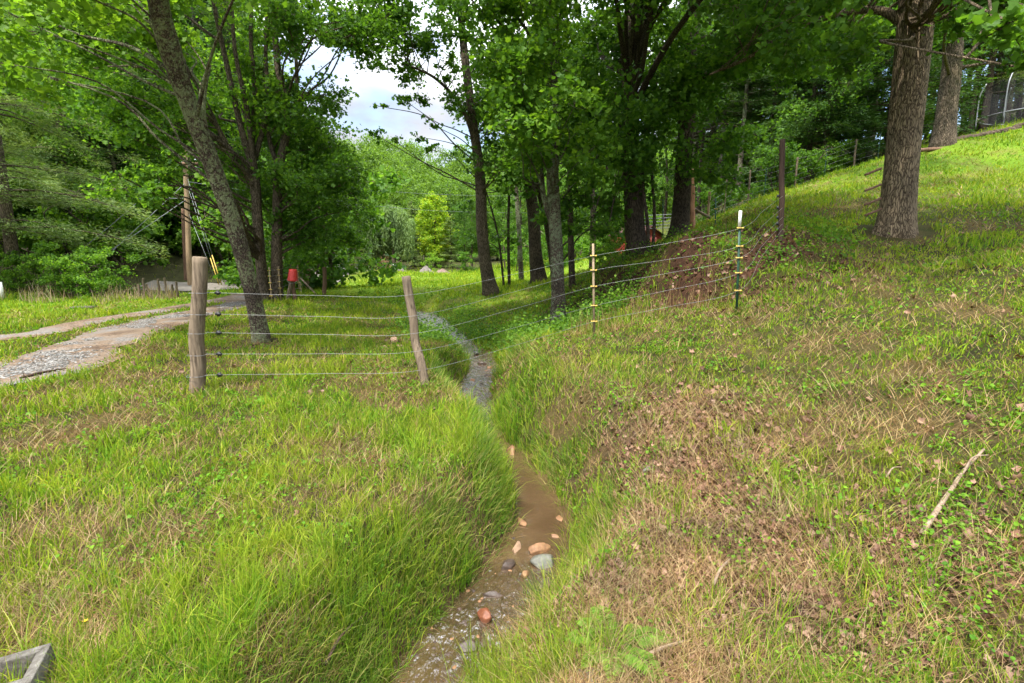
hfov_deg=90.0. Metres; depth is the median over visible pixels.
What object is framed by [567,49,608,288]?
young tree
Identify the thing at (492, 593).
stone
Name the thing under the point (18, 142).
hemlock tree
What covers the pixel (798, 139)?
shrub
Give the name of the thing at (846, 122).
hemlock tree
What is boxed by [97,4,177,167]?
woodland tree
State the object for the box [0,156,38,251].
shrub
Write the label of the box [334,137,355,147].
woodland tree
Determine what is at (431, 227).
woodland tree
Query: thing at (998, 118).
shrub
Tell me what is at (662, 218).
fence stake
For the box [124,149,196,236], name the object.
shrub
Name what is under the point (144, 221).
power line
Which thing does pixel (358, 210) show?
woodland tree
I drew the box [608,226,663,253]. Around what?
barn
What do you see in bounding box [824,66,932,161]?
shrub
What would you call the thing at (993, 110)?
pine tree
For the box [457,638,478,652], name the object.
stone
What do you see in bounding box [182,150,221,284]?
utility pole
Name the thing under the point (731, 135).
woodland tree
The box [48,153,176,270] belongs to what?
shrub
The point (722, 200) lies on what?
shrub
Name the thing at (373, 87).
sky
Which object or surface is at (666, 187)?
woodland tree
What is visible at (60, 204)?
white pine
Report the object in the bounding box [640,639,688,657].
fallen branch
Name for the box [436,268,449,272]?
dirt pile
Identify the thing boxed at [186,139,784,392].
wire fence
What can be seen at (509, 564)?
stone
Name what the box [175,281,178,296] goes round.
old stake
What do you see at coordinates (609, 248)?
shrub
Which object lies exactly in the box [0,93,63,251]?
shrub
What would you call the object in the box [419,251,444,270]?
bush
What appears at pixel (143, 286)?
old stake
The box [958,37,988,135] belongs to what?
pine tree
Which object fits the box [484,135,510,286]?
young tree
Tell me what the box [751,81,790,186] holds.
pine tree
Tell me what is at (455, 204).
woodland tree
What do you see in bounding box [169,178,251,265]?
shrub
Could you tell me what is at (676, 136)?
pine tree
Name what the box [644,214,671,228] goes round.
metal gate
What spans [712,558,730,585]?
fallen branch
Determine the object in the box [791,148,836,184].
shrub
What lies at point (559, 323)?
undergrowth
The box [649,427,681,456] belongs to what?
grass clump
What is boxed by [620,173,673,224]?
woodland tree
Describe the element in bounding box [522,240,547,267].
shrub
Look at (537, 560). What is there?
stone
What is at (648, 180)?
young tree
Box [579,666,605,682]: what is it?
stone
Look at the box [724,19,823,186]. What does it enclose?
pine tree
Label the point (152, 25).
leaning tree
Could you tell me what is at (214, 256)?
shrub
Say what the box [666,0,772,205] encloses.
pine tree
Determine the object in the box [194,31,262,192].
hemlock tree
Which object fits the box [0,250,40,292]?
shrub
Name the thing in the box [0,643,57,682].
concrete block
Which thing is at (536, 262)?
grove tree
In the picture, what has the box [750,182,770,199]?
shrub
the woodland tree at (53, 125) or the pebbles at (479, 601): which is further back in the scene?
the woodland tree at (53, 125)
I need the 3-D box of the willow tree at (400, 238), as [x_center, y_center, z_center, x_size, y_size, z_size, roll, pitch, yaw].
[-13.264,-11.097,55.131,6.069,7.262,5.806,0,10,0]
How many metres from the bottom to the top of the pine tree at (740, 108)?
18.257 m
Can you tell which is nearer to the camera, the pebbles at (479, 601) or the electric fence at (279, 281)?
the pebbles at (479, 601)
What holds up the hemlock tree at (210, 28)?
on the ground at (172, 271)
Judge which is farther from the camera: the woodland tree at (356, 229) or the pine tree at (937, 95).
the woodland tree at (356, 229)
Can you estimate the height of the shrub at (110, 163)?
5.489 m
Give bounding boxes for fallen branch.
[19,368,66,378]
[324,612,367,665]
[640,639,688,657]
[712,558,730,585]
[885,466,901,476]
[919,448,987,535]
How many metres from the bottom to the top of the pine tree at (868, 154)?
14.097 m
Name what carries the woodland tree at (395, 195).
on the ground at (172, 271)
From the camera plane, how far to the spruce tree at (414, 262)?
62.19 m
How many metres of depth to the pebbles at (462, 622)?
3.01 m
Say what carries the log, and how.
on the ground at (172, 271)
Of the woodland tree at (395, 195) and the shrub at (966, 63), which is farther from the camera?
the woodland tree at (395, 195)
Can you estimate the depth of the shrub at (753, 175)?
29.12 m
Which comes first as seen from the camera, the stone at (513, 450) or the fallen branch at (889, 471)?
the fallen branch at (889, 471)
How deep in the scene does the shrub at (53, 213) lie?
23.93 m
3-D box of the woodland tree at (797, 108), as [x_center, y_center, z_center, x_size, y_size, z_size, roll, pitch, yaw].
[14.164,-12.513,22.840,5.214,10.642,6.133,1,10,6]
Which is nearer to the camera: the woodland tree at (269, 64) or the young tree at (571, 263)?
the young tree at (571, 263)
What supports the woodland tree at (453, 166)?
on the ground at (172, 271)
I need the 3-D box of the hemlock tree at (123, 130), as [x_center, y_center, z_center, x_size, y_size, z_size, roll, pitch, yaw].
[-23.676,-18.179,32.734,10.006,19.512,10.632,-9,14,-42]
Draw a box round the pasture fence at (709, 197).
[706,132,880,220]
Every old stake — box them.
[137,284,141,297]
[142,278,145,297]
[157,279,160,296]
[163,278,167,295]
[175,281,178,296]
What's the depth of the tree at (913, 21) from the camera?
9.24 m
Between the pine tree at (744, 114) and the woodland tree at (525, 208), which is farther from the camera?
the woodland tree at (525, 208)
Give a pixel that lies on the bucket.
(292, 274)
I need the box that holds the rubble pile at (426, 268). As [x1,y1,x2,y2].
[420,266,433,272]
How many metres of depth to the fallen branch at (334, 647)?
2.38 m
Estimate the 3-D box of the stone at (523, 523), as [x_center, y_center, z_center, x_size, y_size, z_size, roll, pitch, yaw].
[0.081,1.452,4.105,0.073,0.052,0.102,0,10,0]
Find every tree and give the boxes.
[0,0,320,301]
[0,0,344,342]
[0,5,106,211]
[0,31,161,241]
[1,41,80,192]
[7,24,42,163]
[27,31,175,254]
[69,52,165,161]
[77,28,198,180]
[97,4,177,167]
[129,0,249,220]
[138,94,246,256]
[155,0,299,180]
[165,0,298,234]
[174,2,271,183]
[176,0,265,193]
[192,0,410,299]
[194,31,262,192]
[214,1,300,185]
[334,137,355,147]
[336,134,362,162]
[337,162,372,248]
[350,137,383,164]
[350,206,366,257]
[355,220,386,268]
[356,197,391,262]
[357,133,408,171]
[357,144,427,208]
[362,0,548,295]
[363,176,423,259]
[364,204,415,264]
[367,171,422,200]
[371,140,404,161]
[374,0,648,323]
[393,193,427,260]
[394,138,435,189]
[396,144,439,187]
[398,200,426,265]
[400,153,445,203]
[412,170,459,217]
[413,197,459,258]
[422,170,464,191]
[424,177,487,259]
[428,143,472,187]
[436,213,463,267]
[443,167,474,192]
[445,187,491,259]
[448,202,476,265]
[449,0,624,283]
[450,193,488,268]
[451,144,482,186]
[453,191,523,284]
[474,176,523,259]
[483,155,523,279]
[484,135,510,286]
[488,197,525,268]
[492,187,543,260]
[493,179,538,240]
[521,209,546,258]
[524,168,574,248]
[529,0,749,259]
[559,163,597,256]
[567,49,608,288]
[579,156,616,250]
[589,123,615,267]
[589,171,623,227]
[596,161,662,214]
[611,85,690,252]
[613,69,691,249]
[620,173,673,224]
[639,0,838,238]
[639,1,720,189]
[644,84,700,222]
[647,0,784,206]
[647,155,674,219]
[656,150,675,207]
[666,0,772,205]
[668,119,751,183]
[670,1,760,213]
[674,0,1023,238]
[696,0,801,203]
[705,13,772,201]
[705,107,768,181]
[714,20,802,185]
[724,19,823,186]
[725,82,846,161]
[733,21,887,180]
[733,86,779,133]
[742,19,864,177]
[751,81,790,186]
[755,3,895,172]
[765,0,895,178]
[766,45,891,155]
[799,0,991,155]
[817,0,938,161]
[845,38,933,164]
[846,75,890,108]
[859,1,1021,144]
[871,38,969,107]
[879,0,1023,147]
[923,42,967,139]
[932,2,1022,132]
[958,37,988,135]
[964,35,1023,123]
[965,35,1023,118]
[967,2,1021,127]
[984,55,1023,118]
[995,55,1023,123]
[1004,54,1023,112]
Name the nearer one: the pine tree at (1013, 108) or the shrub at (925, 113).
the shrub at (925, 113)
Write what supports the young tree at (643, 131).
on the ground at (172, 271)
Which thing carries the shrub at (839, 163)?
on the ground at (172, 271)
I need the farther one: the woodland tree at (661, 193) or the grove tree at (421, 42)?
the woodland tree at (661, 193)
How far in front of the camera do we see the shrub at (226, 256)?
28.29 m
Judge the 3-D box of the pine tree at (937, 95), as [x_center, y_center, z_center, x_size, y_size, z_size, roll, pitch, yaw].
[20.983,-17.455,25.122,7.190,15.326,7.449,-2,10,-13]
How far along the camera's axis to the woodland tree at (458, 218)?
57.64 m
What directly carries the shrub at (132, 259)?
on the ground at (172, 271)
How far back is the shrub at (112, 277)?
18.65 m
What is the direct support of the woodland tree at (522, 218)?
on the ground at (172, 271)
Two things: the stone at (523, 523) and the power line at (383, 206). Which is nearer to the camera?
the stone at (523, 523)
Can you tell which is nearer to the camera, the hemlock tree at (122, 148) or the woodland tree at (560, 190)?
the hemlock tree at (122, 148)
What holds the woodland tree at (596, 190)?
on the ground at (172, 271)
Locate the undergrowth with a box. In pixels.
[215,194,889,364]
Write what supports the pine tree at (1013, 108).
on the ground at (172, 271)
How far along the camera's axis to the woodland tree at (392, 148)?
179.05 m
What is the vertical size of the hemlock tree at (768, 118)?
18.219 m
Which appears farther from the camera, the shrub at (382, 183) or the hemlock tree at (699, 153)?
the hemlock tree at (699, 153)
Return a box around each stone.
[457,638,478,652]
[477,607,491,622]
[483,590,502,596]
[501,558,515,569]
[507,445,514,454]
[512,541,520,552]
[518,517,526,526]
[521,570,528,578]
[528,542,550,554]
[530,554,553,568]
[540,577,551,590]
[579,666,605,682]
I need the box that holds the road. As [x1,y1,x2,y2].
[130,264,357,290]
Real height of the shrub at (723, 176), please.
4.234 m
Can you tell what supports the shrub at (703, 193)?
on the ground at (172, 271)
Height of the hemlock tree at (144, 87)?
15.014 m
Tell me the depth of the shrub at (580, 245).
37.16 m
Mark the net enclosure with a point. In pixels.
(1004, 112)
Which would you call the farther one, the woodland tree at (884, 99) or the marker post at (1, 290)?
the woodland tree at (884, 99)
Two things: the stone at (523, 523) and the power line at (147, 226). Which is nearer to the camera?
the stone at (523, 523)
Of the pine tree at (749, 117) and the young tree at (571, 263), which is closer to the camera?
the young tree at (571, 263)
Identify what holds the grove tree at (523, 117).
on the ground at (172, 271)
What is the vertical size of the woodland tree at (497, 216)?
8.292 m
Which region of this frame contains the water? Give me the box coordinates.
[384,310,579,682]
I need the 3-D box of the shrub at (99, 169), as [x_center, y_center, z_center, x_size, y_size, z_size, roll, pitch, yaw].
[-21.570,-6.493,26.116,4.589,4.909,4.142,4,11,23]
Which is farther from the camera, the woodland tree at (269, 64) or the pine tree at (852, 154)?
the woodland tree at (269, 64)
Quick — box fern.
[563,605,672,682]
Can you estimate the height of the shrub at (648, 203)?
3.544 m
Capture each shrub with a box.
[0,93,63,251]
[0,102,29,157]
[0,143,76,241]
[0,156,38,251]
[0,250,23,288]
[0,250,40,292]
[0,252,49,291]
[18,161,126,264]
[19,240,90,295]
[29,243,95,297]
[36,161,131,254]
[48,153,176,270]
[50,243,127,298]
[72,247,147,295]
[74,142,145,215]
[75,170,181,255]
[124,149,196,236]
[126,171,211,249]
[159,201,213,254]
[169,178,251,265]
[193,208,267,264]
[198,198,320,288]
[206,197,298,279]
[213,215,270,268]
[237,195,361,288]
[261,146,410,288]
[334,250,359,274]
[456,251,477,271]
[497,229,528,271]
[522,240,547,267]
[541,224,583,267]
[563,221,596,260]
[574,216,603,255]
[582,236,607,263]
[595,237,622,265]
[605,220,625,256]
[620,187,661,225]
[692,140,747,204]
[695,178,725,222]
[702,184,738,216]
[719,187,754,212]
[727,115,805,188]
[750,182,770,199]
[752,141,806,196]
[759,89,850,177]
[773,154,820,186]
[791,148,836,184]
[810,138,849,172]
[814,137,865,172]
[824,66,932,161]
[877,80,938,141]
[924,42,999,132]
[958,76,1022,131]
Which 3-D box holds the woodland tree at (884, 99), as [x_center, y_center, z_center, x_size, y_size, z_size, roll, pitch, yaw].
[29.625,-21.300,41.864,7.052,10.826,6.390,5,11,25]
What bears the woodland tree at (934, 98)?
on the ground at (172, 271)
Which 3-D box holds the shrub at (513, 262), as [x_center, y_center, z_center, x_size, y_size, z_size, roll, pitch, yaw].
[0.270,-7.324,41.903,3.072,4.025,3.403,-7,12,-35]
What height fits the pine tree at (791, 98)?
15.591 m
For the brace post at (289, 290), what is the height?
0.930 m
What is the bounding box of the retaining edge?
[957,122,1023,139]
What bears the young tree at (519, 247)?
on the ground at (172, 271)
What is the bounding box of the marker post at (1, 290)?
[0,282,4,299]
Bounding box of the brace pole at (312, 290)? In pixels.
[300,277,316,294]
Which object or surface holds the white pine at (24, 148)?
on the ground at (172, 271)
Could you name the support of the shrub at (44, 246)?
on the ground at (172, 271)
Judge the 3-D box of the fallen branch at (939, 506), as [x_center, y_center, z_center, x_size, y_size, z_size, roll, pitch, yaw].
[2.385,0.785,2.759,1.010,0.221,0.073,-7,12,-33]
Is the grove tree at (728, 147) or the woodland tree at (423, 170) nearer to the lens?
the grove tree at (728, 147)
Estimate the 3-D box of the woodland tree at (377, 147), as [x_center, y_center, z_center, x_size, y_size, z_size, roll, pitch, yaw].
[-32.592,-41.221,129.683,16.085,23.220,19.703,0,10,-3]
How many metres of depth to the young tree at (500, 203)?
21.33 m
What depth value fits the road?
24.04 m
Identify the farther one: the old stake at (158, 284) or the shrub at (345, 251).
the shrub at (345, 251)
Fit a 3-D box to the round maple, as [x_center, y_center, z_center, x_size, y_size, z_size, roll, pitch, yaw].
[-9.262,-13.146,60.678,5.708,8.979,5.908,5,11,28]
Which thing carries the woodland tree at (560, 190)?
on the ground at (172, 271)
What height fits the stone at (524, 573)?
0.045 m
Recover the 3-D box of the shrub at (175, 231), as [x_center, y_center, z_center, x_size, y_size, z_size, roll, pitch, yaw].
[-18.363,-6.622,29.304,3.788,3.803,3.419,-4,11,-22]
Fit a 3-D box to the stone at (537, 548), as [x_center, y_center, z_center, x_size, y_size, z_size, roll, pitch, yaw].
[0.209,1.524,3.730,0.184,0.106,0.079,-5,11,-24]
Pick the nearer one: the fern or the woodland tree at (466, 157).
the fern
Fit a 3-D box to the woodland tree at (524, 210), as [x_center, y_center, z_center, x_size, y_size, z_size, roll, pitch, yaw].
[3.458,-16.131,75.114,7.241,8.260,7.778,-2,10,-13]
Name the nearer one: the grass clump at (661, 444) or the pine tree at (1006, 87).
the grass clump at (661, 444)
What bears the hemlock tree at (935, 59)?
on the ground at (172, 271)
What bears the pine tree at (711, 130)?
on the ground at (172, 271)
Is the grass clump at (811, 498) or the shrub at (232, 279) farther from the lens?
the shrub at (232, 279)
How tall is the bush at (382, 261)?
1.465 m
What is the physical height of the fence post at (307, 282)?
1.039 m
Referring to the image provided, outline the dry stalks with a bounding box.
[0,224,1023,677]
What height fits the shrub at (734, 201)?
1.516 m
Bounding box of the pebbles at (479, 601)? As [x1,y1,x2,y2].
[402,345,513,682]
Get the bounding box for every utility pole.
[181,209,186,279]
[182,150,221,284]
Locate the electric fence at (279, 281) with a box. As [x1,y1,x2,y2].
[267,264,304,300]
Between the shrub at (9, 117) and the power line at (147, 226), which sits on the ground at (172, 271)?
the shrub at (9, 117)
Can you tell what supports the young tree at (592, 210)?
on the ground at (172, 271)
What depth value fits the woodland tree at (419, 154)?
132.22 m
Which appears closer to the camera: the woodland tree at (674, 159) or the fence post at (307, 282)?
the fence post at (307, 282)
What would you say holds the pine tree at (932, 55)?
on the ground at (172, 271)
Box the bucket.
[287,269,297,283]
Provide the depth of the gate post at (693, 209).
17.40 m
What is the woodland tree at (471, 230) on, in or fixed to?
on the ground at (172, 271)
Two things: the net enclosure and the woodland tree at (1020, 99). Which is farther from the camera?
the woodland tree at (1020, 99)
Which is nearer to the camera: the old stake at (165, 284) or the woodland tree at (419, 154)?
the old stake at (165, 284)
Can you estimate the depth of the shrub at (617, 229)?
19.43 m
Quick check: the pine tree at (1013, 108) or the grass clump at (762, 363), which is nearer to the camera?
the grass clump at (762, 363)
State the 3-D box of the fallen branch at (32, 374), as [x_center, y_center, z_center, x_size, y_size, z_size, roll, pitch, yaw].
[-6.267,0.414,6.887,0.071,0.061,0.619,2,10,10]
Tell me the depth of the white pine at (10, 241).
20.28 m
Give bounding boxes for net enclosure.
[975,72,1023,128]
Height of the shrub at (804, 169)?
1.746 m
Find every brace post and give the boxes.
[286,281,292,298]
[291,281,296,300]
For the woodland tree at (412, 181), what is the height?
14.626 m
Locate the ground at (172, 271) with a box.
[0,99,1023,682]
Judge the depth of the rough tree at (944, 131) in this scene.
16.59 m
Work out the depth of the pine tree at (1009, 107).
25.00 m
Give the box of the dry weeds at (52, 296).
[0,279,177,302]
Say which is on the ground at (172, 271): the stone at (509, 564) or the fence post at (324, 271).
the fence post at (324, 271)
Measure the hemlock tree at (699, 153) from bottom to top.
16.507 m
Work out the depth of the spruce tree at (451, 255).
59.60 m
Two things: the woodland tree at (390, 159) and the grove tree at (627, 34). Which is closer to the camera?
the grove tree at (627, 34)
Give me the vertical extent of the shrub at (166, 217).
5.450 m
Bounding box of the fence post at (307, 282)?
[306,269,310,289]
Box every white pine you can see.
[0,6,169,283]
[0,11,163,247]
[0,88,93,248]
[929,34,1023,130]
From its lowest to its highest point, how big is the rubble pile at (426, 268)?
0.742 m
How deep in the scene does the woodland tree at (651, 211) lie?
55.99 m
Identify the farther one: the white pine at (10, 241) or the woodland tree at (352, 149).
the woodland tree at (352, 149)
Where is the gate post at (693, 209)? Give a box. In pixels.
[690,169,713,229]
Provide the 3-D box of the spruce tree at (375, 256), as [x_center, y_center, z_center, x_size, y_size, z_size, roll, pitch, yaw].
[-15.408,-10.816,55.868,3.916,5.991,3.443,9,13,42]
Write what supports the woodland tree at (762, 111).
on the ground at (172, 271)
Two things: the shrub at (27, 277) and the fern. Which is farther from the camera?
the shrub at (27, 277)
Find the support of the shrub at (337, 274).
on the ground at (172, 271)
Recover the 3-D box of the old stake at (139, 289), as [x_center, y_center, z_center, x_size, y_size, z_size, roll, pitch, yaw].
[-13.509,-1.784,18.569,0.109,0.578,0.097,4,11,22]
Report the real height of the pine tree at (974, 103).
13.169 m
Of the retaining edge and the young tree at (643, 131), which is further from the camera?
the retaining edge
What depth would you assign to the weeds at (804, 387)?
3.49 m
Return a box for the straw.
[0,146,1023,682]
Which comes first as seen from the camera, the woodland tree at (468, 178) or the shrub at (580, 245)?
the shrub at (580, 245)
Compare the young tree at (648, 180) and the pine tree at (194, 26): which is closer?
the young tree at (648, 180)
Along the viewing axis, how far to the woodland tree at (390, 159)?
80.02 m
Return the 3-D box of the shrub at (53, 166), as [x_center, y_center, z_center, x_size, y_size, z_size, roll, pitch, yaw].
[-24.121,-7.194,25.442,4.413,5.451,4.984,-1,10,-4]
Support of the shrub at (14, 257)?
on the ground at (172, 271)
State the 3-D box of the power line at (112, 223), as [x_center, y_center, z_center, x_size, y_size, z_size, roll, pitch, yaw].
[-16.621,-6.062,22.508,4.130,4.087,0.074,-7,12,-35]
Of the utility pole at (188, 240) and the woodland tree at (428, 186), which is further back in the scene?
the woodland tree at (428, 186)
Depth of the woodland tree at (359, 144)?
176.06 m
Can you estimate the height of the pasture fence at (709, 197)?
3.850 m
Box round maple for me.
[413,190,459,266]
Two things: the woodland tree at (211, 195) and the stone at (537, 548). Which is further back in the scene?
the woodland tree at (211, 195)
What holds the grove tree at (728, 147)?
on the ground at (172, 271)
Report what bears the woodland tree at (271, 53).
on the ground at (172, 271)
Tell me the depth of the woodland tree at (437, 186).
70.91 m
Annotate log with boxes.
[921,147,942,151]
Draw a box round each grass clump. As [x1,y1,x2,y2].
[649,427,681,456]
[751,349,773,369]
[797,480,833,518]
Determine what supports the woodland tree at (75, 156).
on the ground at (172, 271)
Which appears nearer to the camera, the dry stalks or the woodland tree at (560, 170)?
the dry stalks
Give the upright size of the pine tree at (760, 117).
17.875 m
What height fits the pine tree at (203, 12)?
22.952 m
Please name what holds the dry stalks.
on the ground at (172, 271)
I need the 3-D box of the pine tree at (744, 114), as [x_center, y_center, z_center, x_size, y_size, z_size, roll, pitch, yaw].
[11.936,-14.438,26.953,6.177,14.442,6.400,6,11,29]
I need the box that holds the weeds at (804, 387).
[0,131,1023,682]
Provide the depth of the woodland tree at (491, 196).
73.88 m
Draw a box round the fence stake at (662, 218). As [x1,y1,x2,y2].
[662,199,662,238]
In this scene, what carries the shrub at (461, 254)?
on the ground at (172, 271)
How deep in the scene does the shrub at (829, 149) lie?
22.34 m
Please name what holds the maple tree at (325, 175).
on the ground at (172, 271)
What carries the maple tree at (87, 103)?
on the ground at (172, 271)
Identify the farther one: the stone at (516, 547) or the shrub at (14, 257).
the shrub at (14, 257)
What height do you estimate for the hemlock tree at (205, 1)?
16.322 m
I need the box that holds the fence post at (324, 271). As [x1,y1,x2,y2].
[322,267,326,296]
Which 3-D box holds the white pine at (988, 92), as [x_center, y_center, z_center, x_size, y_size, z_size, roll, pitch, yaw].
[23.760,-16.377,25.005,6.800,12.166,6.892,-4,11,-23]
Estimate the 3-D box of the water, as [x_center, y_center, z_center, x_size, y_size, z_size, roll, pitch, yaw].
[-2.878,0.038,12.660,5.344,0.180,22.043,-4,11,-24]
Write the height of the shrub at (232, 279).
5.061 m
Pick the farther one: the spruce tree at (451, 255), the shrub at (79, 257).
the spruce tree at (451, 255)
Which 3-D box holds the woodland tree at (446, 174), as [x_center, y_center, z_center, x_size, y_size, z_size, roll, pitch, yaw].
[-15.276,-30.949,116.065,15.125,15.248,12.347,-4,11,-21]
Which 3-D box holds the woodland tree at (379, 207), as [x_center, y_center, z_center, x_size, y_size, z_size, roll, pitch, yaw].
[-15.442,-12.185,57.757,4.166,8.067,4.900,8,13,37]
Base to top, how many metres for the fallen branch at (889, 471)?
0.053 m
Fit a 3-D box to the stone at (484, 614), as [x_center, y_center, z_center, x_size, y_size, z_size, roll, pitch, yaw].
[-0.166,1.630,3.038,0.067,0.078,0.098,-4,11,-22]
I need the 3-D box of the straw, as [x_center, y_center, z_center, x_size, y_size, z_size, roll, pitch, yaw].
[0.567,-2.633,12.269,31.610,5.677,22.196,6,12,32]
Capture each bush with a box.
[376,255,401,267]
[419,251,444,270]
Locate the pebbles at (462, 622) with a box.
[413,333,563,676]
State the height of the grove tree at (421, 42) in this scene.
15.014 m
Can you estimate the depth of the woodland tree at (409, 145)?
178.64 m
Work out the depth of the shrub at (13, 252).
19.90 m
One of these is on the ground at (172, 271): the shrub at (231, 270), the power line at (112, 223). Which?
the shrub at (231, 270)
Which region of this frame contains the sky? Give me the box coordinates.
[254,0,1013,173]
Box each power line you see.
[84,199,140,246]
[110,202,181,250]
[111,184,183,251]
[191,182,512,212]
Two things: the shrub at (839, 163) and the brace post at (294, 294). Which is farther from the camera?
the shrub at (839, 163)
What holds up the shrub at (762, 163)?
on the ground at (172, 271)
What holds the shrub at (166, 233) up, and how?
on the ground at (172, 271)
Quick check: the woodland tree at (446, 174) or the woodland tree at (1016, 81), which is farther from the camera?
the woodland tree at (446, 174)
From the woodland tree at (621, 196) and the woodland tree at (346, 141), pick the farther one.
the woodland tree at (346, 141)
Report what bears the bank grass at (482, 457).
on the ground at (172, 271)
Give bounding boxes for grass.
[0,305,1023,682]
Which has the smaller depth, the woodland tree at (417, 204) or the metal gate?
the metal gate
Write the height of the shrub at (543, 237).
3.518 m
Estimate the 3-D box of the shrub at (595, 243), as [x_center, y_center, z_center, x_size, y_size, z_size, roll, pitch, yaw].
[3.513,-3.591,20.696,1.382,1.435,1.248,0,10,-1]
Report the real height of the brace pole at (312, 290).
0.701 m
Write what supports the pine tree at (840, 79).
on the ground at (172, 271)
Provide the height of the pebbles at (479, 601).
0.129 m
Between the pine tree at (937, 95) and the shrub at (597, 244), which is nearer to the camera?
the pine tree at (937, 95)
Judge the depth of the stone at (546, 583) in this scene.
3.30 m
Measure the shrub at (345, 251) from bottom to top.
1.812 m
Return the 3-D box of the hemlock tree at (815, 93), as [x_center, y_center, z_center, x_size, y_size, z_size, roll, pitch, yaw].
[13.492,-12.117,22.856,6.190,10.203,5.826,1,10,4]
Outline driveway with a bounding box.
[0,293,245,386]
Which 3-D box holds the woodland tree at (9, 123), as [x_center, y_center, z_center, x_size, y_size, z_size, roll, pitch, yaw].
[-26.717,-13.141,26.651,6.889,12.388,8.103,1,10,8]

